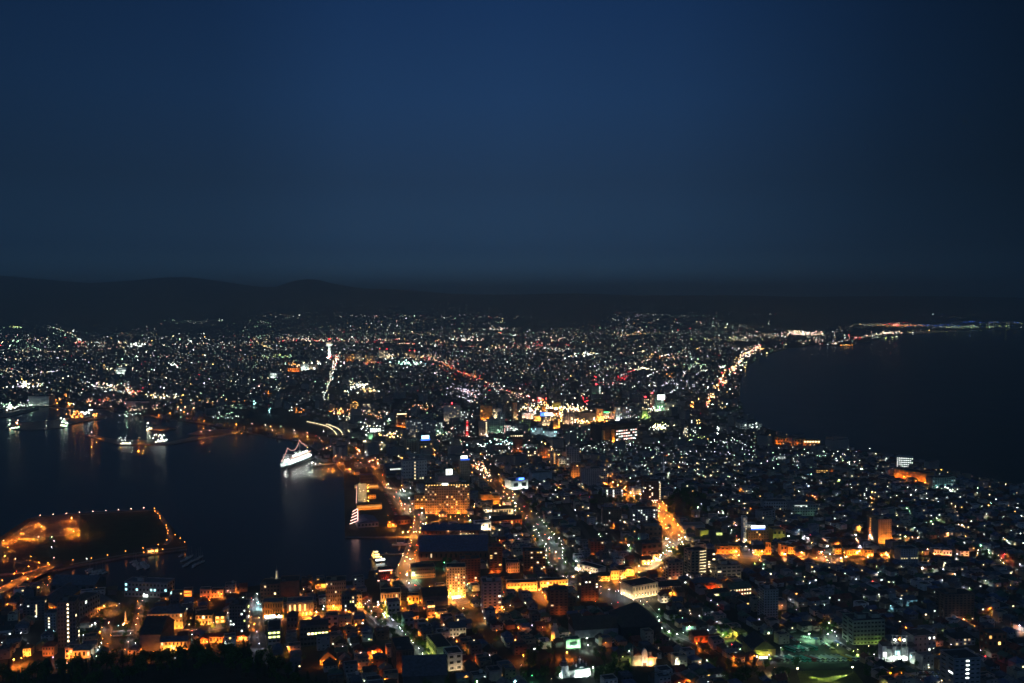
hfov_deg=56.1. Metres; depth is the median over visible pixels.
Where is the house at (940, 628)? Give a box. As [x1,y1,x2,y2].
[931,621,946,633]
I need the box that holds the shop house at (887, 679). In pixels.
[879,675,898,682]
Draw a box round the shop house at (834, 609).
[829,605,842,613]
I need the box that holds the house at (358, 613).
[354,612,364,615]
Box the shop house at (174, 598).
[170,594,179,603]
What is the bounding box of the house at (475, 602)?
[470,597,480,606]
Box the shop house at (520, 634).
[517,630,529,639]
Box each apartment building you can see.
[22,596,48,620]
[44,608,57,630]
[57,595,79,647]
[229,598,249,631]
[344,353,352,360]
[354,353,361,360]
[363,403,370,413]
[378,349,387,357]
[404,437,418,452]
[443,403,459,421]
[459,553,480,584]
[460,410,467,420]
[480,575,501,612]
[487,542,502,572]
[497,447,505,454]
[523,547,545,572]
[527,448,535,460]
[537,445,549,458]
[548,583,567,614]
[550,450,557,465]
[565,446,578,467]
[570,462,580,477]
[577,572,598,602]
[580,465,600,486]
[588,537,603,554]
[600,467,607,484]
[601,507,621,525]
[629,506,657,522]
[640,396,648,409]
[641,479,660,503]
[648,394,654,408]
[663,557,682,579]
[681,423,687,436]
[684,546,706,576]
[687,418,695,436]
[707,549,715,575]
[716,400,722,409]
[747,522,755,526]
[757,583,778,618]
[776,455,785,458]
[814,468,827,472]
[861,486,870,499]
[867,515,876,538]
[871,515,891,545]
[894,545,918,565]
[897,455,912,466]
[935,587,974,621]
[940,648,980,682]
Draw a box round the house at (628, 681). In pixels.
[621,679,636,682]
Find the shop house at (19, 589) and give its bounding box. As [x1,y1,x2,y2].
[13,586,25,594]
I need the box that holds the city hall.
[146,605,186,630]
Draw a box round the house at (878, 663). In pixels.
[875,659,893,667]
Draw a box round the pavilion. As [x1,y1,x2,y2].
[146,547,157,553]
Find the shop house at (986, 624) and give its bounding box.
[978,621,993,628]
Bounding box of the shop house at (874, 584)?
[866,581,880,588]
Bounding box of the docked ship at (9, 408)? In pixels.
[3,406,16,411]
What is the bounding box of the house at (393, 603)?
[386,597,399,617]
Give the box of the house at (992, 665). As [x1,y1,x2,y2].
[984,659,1000,671]
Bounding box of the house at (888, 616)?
[881,613,894,621]
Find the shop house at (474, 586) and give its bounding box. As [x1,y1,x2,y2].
[470,582,479,591]
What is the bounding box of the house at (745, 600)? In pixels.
[742,596,750,604]
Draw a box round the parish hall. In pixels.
[563,635,580,649]
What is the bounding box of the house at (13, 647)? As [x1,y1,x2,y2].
[10,642,16,652]
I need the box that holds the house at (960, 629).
[955,627,966,631]
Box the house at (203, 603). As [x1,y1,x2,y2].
[198,601,207,607]
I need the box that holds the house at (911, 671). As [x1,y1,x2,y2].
[903,665,918,677]
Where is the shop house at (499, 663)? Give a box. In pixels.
[497,660,510,668]
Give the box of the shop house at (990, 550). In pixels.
[988,548,993,555]
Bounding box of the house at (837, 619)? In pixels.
[832,616,841,627]
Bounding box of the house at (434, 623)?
[431,621,441,630]
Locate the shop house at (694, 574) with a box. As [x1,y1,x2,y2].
[690,572,700,577]
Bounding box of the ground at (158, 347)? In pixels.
[0,329,1023,638]
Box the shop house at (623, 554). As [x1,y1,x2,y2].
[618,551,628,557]
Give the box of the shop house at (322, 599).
[319,595,325,604]
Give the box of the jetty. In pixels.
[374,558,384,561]
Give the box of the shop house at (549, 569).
[545,566,554,576]
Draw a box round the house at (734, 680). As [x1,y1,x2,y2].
[727,678,741,682]
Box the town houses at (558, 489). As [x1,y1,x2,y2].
[0,449,1023,632]
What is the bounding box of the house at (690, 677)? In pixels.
[685,672,698,682]
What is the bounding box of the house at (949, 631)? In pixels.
[943,629,956,636]
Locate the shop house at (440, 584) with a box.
[435,582,445,585]
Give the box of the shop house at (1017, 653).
[1007,649,1023,656]
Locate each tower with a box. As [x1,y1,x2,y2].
[326,340,332,356]
[512,402,516,418]
[551,618,558,640]
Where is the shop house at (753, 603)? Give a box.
[749,595,757,611]
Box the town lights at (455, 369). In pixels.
[0,312,1021,492]
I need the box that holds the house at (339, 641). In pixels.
[333,635,346,647]
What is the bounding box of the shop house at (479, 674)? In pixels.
[470,669,486,682]
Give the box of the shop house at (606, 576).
[595,572,610,582]
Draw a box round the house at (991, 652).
[984,647,999,657]
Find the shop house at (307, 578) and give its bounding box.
[302,575,312,585]
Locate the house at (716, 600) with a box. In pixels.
[712,596,724,606]
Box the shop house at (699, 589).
[695,584,706,594]
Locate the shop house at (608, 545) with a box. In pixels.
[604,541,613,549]
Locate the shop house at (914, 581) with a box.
[910,577,923,586]
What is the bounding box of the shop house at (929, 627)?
[917,624,934,632]
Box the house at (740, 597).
[738,594,746,600]
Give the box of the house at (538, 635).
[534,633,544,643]
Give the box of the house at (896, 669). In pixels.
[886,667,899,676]
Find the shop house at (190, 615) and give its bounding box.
[187,610,192,619]
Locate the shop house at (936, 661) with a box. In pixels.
[934,654,939,669]
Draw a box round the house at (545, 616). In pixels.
[540,612,551,621]
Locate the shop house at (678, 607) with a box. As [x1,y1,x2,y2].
[672,602,683,614]
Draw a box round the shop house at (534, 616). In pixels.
[529,611,540,626]
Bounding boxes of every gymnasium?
[139,616,174,650]
[742,631,775,660]
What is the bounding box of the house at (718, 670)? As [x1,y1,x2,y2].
[707,666,724,676]
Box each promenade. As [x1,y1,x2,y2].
[31,510,153,518]
[70,546,185,564]
[154,510,172,544]
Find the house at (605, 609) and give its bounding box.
[600,605,613,614]
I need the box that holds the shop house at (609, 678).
[600,673,617,682]
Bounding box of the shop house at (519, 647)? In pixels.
[512,640,526,654]
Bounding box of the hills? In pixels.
[0,276,1023,334]
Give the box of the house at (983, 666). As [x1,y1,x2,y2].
[980,660,986,671]
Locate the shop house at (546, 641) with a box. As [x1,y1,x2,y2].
[538,637,550,648]
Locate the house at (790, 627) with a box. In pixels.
[782,621,796,632]
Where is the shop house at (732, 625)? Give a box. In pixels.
[726,622,740,631]
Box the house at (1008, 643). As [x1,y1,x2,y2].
[1006,639,1010,649]
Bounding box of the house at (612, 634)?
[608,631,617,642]
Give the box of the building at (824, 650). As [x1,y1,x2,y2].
[773,634,861,663]
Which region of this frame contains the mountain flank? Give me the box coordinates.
[0,658,289,682]
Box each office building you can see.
[77,591,99,621]
[323,575,345,610]
[341,589,356,615]
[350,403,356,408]
[401,458,426,479]
[410,562,435,579]
[433,420,442,433]
[458,456,469,480]
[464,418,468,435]
[470,424,478,436]
[478,420,487,435]
[487,418,498,432]
[492,408,501,417]
[492,493,499,504]
[498,411,504,430]
[503,423,510,432]
[505,430,522,438]
[505,559,519,573]
[512,436,522,451]
[521,418,530,430]
[530,426,542,434]
[540,406,545,411]
[541,413,552,424]
[542,429,556,436]
[552,402,560,409]
[558,456,565,466]
[590,384,600,394]
[602,487,622,497]
[614,407,619,420]
[619,406,630,418]
[629,486,640,493]
[635,539,661,555]
[640,410,648,417]
[654,395,664,410]
[664,402,675,410]
[767,526,785,541]
[901,627,936,651]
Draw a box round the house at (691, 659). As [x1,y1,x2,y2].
[687,654,701,664]
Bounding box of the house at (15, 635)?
[10,633,21,640]
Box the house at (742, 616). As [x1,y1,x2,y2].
[737,610,749,622]
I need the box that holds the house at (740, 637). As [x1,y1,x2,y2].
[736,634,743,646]
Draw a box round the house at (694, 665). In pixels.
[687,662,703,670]
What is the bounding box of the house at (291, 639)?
[284,636,297,648]
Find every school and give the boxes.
[268,619,280,647]
[300,618,328,646]
[447,621,466,636]
[506,579,536,591]
[538,576,567,589]
[689,577,716,590]
[704,588,728,595]
[736,421,761,428]
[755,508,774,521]
[760,499,787,510]
[787,501,817,515]
[926,475,955,487]
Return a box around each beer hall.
[481,504,491,512]
[491,505,513,513]
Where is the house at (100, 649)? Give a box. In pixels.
[95,646,109,657]
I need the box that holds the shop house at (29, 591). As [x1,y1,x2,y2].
[24,586,35,596]
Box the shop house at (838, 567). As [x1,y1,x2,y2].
[831,562,843,571]
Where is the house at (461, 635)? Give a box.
[456,633,466,641]
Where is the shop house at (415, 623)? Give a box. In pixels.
[414,617,424,628]
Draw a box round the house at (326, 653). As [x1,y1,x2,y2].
[319,647,336,666]
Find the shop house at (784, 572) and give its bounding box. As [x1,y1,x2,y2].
[780,568,792,576]
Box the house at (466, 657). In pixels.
[462,654,472,665]
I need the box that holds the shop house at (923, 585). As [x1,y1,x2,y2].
[917,581,931,590]
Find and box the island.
[0,509,186,575]
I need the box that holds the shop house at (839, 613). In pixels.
[836,609,850,617]
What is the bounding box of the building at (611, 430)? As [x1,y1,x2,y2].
[590,420,636,442]
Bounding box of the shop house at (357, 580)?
[352,574,363,585]
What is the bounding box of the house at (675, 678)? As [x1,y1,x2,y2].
[671,674,685,682]
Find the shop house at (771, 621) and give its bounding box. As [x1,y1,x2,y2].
[764,616,779,627]
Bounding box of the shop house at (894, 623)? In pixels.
[886,620,900,627]
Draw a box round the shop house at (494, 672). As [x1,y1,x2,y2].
[486,665,501,681]
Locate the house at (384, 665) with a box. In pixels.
[378,662,391,676]
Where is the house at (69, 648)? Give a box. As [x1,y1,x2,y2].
[64,644,75,660]
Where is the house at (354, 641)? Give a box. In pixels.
[349,636,359,647]
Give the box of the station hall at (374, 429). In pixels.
[370,426,380,432]
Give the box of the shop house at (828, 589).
[821,584,833,599]
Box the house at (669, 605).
[666,601,672,609]
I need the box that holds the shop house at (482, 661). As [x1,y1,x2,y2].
[477,656,491,669]
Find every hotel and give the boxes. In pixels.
[364,354,374,363]
[379,420,384,432]
[394,413,406,427]
[405,419,420,436]
[408,350,414,356]
[414,493,424,508]
[416,435,433,454]
[420,421,435,435]
[425,481,469,515]
[446,562,465,600]
[480,405,492,420]
[548,408,558,415]
[551,415,559,428]
[563,411,574,423]
[741,515,746,542]
[746,526,768,543]
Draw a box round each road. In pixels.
[0,560,57,565]
[0,564,61,594]
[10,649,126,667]
[93,404,455,599]
[99,602,122,647]
[123,600,145,649]
[174,456,683,634]
[246,592,268,664]
[321,354,339,405]
[364,610,426,654]
[427,358,528,398]
[470,462,609,589]
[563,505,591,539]
[590,505,647,567]
[635,597,718,654]
[670,542,1023,563]
[700,338,806,407]
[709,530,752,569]
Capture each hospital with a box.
[775,436,805,445]
[804,439,819,445]
[842,612,884,646]
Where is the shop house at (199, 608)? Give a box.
[195,606,206,613]
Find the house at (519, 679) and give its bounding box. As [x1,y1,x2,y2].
[511,675,527,682]
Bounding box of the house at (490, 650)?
[482,644,496,655]
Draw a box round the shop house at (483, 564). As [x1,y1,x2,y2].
[480,560,485,568]
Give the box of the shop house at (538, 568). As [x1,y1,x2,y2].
[533,564,542,574]
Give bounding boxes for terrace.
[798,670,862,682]
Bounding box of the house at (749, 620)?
[746,616,757,626]
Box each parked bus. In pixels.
[768,655,780,661]
[774,655,785,661]
[779,655,790,661]
[784,646,795,651]
[789,645,800,651]
[794,655,806,661]
[797,644,808,650]
[802,644,813,650]
[804,655,816,661]
[809,655,821,661]
[814,655,826,661]
[819,655,831,661]
[825,654,836,661]
[830,654,841,660]
[835,654,846,660]
[840,654,851,660]
[845,654,856,660]
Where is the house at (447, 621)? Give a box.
[443,618,454,627]
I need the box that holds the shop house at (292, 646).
[288,641,300,652]
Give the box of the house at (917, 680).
[915,678,924,682]
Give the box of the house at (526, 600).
[524,597,535,605]
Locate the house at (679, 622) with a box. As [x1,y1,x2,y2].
[674,616,688,627]
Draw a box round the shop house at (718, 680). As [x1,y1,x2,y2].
[709,677,726,682]
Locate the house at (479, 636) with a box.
[470,633,483,640]
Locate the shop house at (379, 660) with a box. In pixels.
[373,655,387,666]
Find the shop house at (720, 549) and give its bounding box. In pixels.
[714,544,728,554]
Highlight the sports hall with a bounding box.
[894,467,934,482]
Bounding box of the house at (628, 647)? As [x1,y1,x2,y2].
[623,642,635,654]
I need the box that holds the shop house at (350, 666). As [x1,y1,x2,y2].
[344,660,357,679]
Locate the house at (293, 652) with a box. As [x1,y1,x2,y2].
[290,650,301,655]
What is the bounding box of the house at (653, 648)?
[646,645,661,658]
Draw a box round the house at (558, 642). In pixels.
[553,637,563,647]
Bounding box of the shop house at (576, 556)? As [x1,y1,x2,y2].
[573,553,583,560]
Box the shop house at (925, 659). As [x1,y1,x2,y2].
[915,651,933,669]
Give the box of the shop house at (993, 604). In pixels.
[984,599,999,611]
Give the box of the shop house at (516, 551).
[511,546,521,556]
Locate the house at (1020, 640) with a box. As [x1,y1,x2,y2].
[1009,636,1023,646]
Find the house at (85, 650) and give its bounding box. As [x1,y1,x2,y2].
[73,644,94,659]
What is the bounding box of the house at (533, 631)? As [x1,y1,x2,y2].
[529,628,541,635]
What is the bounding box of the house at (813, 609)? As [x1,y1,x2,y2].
[809,604,823,615]
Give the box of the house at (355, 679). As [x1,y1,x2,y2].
[349,676,362,682]
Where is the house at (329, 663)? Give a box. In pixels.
[322,657,337,671]
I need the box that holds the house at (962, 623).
[958,619,968,626]
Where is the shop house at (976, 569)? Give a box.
[970,567,982,572]
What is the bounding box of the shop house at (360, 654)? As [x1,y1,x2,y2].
[354,652,368,659]
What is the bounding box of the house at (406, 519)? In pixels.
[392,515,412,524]
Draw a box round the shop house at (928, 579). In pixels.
[920,577,933,582]
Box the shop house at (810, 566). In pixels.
[806,562,818,572]
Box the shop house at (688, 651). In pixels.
[680,647,694,655]
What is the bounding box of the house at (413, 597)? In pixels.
[407,592,418,603]
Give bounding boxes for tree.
[0,663,7,681]
[5,659,12,679]
[23,668,33,679]
[26,662,37,677]
[31,659,41,676]
[42,667,52,676]
[47,656,53,674]
[54,657,68,670]
[56,663,69,678]
[59,665,67,682]
[68,653,80,669]
[79,657,85,675]
[89,654,95,671]
[91,655,105,669]
[100,650,115,669]
[108,649,118,666]
[118,650,125,667]
[124,654,133,662]
[131,651,136,666]
[134,657,148,677]
[137,650,148,661]
[146,651,155,660]
[153,649,169,665]
[164,647,175,656]
[167,657,176,668]
[171,644,187,657]
[175,653,187,671]
[181,648,190,658]
[188,645,199,661]
[189,638,203,658]
[200,647,214,664]
[217,640,232,654]
[219,644,231,658]
[240,638,247,657]
[241,647,252,657]
[255,648,266,657]
[264,652,273,668]
[272,656,285,671]
[409,627,416,639]
[415,636,422,642]
[420,640,425,647]
[519,667,526,676]
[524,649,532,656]
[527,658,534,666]
[527,662,531,675]
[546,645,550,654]
[554,666,560,677]
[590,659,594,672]
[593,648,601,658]
[593,669,602,682]
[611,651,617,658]
[623,663,632,671]
[720,671,728,679]
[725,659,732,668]
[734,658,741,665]
[739,666,746,677]
[740,663,752,676]
[751,665,758,674]
[755,670,764,678]
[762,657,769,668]
[772,667,780,674]
[778,666,784,673]
[792,656,801,668]
[863,663,873,675]
[875,670,883,678]
[880,668,888,674]
[888,667,894,673]
[898,667,905,674]
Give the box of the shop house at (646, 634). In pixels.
[640,628,653,643]
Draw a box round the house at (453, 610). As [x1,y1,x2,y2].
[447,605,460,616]
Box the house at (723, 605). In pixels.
[719,600,729,609]
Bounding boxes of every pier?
[0,407,38,417]
[5,415,106,430]
[85,433,225,444]
[147,426,175,430]
[188,429,239,434]
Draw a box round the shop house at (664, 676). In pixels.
[654,670,670,682]
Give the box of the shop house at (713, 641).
[708,635,723,649]
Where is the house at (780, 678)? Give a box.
[771,672,788,682]
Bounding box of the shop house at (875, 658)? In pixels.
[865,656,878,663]
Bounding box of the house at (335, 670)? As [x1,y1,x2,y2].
[328,666,342,673]
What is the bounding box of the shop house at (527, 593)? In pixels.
[520,589,531,602]
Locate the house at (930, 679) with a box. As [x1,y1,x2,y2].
[923,675,939,682]
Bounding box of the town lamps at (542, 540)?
[2,402,1021,672]
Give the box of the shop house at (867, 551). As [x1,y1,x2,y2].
[861,547,873,556]
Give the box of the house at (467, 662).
[463,659,476,671]
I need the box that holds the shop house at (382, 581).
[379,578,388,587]
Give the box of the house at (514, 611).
[509,609,521,619]
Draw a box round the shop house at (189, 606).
[183,603,191,610]
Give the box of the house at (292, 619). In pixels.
[286,611,298,628]
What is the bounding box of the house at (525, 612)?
[520,608,530,618]
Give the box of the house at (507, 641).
[504,637,515,647]
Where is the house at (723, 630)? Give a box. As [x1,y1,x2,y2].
[720,628,732,637]
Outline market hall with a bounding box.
[356,482,366,502]
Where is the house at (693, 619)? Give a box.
[688,616,698,621]
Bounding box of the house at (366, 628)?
[361,625,372,631]
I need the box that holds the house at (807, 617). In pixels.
[801,613,815,620]
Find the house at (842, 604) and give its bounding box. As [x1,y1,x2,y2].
[835,601,847,607]
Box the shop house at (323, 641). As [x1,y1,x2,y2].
[316,633,329,650]
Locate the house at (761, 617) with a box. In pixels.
[757,614,766,620]
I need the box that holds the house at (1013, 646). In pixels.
[1007,642,1022,649]
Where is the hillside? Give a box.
[0,600,1023,682]
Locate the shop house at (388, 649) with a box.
[385,643,390,656]
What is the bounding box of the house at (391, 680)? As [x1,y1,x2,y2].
[384,678,397,682]
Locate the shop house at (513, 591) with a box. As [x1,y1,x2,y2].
[505,588,516,596]
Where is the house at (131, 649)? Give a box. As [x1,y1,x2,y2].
[127,644,141,654]
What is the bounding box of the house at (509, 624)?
[504,619,516,629]
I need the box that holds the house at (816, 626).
[810,620,821,630]
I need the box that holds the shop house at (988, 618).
[980,615,994,627]
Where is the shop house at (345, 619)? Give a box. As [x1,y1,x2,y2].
[338,612,351,626]
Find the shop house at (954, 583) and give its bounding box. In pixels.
[948,579,960,587]
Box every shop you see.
[183,587,192,596]
[357,590,361,608]
[426,633,451,653]
[473,519,490,530]
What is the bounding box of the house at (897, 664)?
[891,658,907,667]
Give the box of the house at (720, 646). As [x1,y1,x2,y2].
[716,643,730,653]
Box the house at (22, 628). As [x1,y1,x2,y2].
[14,623,30,633]
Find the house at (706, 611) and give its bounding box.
[702,606,713,615]
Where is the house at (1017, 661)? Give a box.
[1007,656,1023,668]
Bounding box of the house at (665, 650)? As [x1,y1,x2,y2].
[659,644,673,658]
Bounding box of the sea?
[0,329,1023,593]
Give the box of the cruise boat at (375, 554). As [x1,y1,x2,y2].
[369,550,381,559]
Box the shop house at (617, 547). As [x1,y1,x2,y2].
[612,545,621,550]
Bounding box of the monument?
[121,612,129,624]
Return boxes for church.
[556,655,592,678]
[629,647,657,666]
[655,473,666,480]
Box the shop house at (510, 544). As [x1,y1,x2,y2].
[505,542,514,549]
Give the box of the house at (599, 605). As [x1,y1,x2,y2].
[596,602,607,610]
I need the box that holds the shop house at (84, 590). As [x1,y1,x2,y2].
[80,588,92,593]
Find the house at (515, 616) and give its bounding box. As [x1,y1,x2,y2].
[511,613,523,623]
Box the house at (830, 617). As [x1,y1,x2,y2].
[825,613,836,623]
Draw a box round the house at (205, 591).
[200,586,210,599]
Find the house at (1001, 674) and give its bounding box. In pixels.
[991,670,1009,677]
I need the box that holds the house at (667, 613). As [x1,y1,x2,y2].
[664,608,677,620]
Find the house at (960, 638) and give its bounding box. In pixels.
[946,631,975,645]
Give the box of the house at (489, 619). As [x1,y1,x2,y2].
[486,616,495,625]
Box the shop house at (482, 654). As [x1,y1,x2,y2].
[475,652,490,662]
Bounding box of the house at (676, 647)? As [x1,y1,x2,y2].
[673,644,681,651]
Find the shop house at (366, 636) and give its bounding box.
[361,630,372,641]
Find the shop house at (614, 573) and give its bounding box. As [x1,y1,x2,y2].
[608,568,618,580]
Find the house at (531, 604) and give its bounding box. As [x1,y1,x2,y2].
[526,600,537,609]
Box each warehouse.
[46,582,80,608]
[49,574,106,591]
[100,594,117,609]
[126,399,153,406]
[280,575,299,596]
[353,514,378,527]
[359,473,373,483]
[384,463,400,476]
[418,535,487,547]
[418,540,487,560]
[419,586,448,606]
[421,524,480,534]
[489,514,521,524]
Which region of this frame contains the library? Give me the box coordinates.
[380,587,400,605]
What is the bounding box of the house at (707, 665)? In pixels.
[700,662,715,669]
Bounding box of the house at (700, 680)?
[695,677,708,682]
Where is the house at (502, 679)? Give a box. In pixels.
[496,676,510,682]
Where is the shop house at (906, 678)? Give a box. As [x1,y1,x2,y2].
[895,673,914,682]
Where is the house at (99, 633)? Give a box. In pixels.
[89,629,100,640]
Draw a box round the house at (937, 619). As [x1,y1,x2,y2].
[933,616,948,625]
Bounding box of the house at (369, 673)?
[361,670,376,682]
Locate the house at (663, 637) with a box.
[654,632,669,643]
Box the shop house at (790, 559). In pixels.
[787,556,795,563]
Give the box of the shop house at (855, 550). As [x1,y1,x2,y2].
[850,547,860,554]
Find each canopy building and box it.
[354,483,377,488]
[356,502,381,509]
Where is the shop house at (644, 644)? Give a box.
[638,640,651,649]
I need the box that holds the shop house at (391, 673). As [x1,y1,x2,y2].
[383,669,398,681]
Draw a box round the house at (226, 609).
[223,605,228,615]
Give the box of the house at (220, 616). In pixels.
[214,611,226,624]
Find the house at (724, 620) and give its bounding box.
[717,616,732,624]
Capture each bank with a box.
[262,597,283,619]
[478,491,491,499]
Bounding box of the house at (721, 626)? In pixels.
[713,624,723,631]
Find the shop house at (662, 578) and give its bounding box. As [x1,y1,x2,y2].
[655,576,666,580]
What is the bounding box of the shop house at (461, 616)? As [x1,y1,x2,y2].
[455,613,465,620]
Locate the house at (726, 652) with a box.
[722,646,737,657]
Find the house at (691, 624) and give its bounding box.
[682,621,696,631]
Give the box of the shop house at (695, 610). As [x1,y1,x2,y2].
[689,605,701,616]
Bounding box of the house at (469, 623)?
[458,619,471,628]
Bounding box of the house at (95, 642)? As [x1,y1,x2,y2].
[83,640,97,649]
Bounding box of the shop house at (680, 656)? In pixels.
[671,650,686,665]
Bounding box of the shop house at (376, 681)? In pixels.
[367,679,383,682]
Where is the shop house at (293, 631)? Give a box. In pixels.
[286,629,296,637]
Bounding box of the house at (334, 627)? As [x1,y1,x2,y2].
[330,625,340,631]
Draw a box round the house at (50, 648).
[42,641,58,657]
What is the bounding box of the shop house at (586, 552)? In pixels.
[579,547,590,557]
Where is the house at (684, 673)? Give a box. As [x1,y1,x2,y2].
[679,667,697,679]
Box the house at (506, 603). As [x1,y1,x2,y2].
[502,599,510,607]
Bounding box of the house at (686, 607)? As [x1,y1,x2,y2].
[683,601,692,613]
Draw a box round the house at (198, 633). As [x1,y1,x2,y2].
[192,628,204,639]
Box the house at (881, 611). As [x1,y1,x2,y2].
[872,608,886,615]
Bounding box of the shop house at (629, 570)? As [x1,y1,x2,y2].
[625,566,633,576]
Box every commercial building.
[640,522,661,540]
[679,522,704,532]
[695,527,708,537]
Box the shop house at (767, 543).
[763,540,770,555]
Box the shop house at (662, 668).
[655,665,672,672]
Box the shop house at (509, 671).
[502,663,515,678]
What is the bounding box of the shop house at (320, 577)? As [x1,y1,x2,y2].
[316,575,324,579]
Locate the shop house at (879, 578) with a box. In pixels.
[872,575,885,582]
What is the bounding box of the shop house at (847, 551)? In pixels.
[844,548,851,555]
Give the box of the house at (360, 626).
[358,624,368,633]
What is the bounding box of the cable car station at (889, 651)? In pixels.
[878,635,916,663]
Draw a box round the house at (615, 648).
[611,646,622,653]
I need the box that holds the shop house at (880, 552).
[877,549,889,556]
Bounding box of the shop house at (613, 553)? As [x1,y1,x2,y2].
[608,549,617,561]
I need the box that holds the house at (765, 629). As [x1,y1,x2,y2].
[759,623,772,634]
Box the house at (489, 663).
[483,661,494,671]
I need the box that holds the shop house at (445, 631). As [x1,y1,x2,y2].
[435,627,449,637]
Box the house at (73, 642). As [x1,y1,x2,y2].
[67,640,79,645]
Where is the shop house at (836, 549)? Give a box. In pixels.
[832,545,841,554]
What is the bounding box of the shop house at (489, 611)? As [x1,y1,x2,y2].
[483,606,495,622]
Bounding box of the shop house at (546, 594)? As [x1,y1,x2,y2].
[544,589,547,600]
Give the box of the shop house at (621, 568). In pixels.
[616,565,624,576]
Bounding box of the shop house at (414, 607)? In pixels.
[408,603,418,611]
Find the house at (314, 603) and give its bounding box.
[313,599,316,608]
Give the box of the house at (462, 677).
[455,672,469,682]
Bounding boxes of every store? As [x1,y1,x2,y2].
[260,579,279,602]
[435,469,458,481]
[503,477,527,489]
[522,412,533,418]
[529,470,551,480]
[533,415,540,420]
[575,561,605,572]
[578,411,595,421]
[595,408,602,421]
[603,410,613,418]
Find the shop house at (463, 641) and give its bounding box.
[459,636,472,650]
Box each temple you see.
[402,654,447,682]
[568,614,618,637]
[609,602,661,639]
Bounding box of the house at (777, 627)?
[772,623,786,631]
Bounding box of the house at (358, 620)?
[353,615,364,624]
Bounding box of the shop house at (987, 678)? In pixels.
[980,673,997,682]
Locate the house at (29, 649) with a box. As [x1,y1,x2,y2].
[22,643,34,657]
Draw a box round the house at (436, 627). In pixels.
[433,624,442,633]
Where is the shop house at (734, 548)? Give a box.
[727,543,739,554]
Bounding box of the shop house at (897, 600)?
[890,597,902,606]
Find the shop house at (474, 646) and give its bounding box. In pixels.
[469,639,480,658]
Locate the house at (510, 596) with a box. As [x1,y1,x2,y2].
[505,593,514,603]
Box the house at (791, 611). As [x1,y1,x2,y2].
[786,607,799,616]
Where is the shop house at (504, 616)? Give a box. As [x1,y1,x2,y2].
[498,611,510,623]
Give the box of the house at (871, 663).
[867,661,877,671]
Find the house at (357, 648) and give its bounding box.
[352,644,364,653]
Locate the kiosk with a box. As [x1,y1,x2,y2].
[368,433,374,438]
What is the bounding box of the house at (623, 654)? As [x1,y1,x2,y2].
[615,647,629,660]
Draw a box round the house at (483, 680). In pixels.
[477,677,491,682]
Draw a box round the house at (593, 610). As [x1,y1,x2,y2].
[589,607,600,614]
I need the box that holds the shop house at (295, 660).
[290,656,300,671]
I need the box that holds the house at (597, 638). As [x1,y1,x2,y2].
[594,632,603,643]
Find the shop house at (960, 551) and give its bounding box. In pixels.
[955,547,969,555]
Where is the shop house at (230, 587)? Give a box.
[225,581,235,592]
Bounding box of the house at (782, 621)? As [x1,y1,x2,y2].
[779,619,785,625]
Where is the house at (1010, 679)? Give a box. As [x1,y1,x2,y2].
[1004,675,1021,682]
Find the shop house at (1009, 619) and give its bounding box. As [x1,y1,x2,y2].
[1003,613,1017,626]
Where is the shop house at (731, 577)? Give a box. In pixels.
[727,575,738,580]
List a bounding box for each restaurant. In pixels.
[195,610,213,626]
[367,492,375,498]
[377,566,392,580]
[387,520,396,527]
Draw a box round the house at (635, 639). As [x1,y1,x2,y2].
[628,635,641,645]
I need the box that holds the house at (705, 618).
[701,614,714,621]
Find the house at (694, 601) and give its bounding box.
[688,597,701,604]
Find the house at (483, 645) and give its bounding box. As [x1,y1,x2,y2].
[481,643,489,652]
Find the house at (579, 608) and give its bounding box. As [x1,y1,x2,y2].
[572,605,584,612]
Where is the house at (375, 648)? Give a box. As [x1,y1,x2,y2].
[370,644,381,656]
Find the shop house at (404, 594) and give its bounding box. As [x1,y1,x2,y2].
[400,586,407,600]
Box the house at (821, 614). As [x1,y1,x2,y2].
[817,609,832,618]
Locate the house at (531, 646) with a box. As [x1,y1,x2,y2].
[527,643,538,652]
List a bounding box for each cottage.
[200,634,208,644]
[209,632,223,644]
[228,631,241,640]
[239,631,250,642]
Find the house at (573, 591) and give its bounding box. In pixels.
[568,587,577,596]
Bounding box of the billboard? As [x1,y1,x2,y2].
[716,531,722,535]
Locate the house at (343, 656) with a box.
[339,652,350,663]
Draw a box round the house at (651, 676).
[647,671,660,682]
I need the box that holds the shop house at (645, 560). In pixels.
[639,556,652,565]
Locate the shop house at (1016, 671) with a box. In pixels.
[1006,665,1023,679]
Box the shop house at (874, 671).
[871,666,889,679]
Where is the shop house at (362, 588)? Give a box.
[356,585,366,591]
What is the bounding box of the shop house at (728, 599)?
[725,596,737,604]
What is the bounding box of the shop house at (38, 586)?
[31,583,41,593]
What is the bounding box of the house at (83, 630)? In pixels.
[80,628,85,637]
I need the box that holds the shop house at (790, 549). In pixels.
[787,544,794,554]
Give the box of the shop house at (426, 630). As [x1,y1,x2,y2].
[421,626,431,640]
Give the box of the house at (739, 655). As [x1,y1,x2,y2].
[729,652,745,661]
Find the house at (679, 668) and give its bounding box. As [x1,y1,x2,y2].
[670,663,685,672]
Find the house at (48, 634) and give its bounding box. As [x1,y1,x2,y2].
[41,628,55,640]
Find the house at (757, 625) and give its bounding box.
[752,621,765,629]
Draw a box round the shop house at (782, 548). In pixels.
[778,542,786,555]
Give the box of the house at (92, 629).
[87,626,100,632]
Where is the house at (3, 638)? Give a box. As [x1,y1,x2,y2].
[0,634,6,643]
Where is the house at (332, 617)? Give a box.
[325,611,338,631]
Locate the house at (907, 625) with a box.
[901,622,913,628]
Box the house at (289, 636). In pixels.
[285,634,295,642]
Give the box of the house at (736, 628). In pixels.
[733,625,747,636]
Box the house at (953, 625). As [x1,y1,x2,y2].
[945,623,959,629]

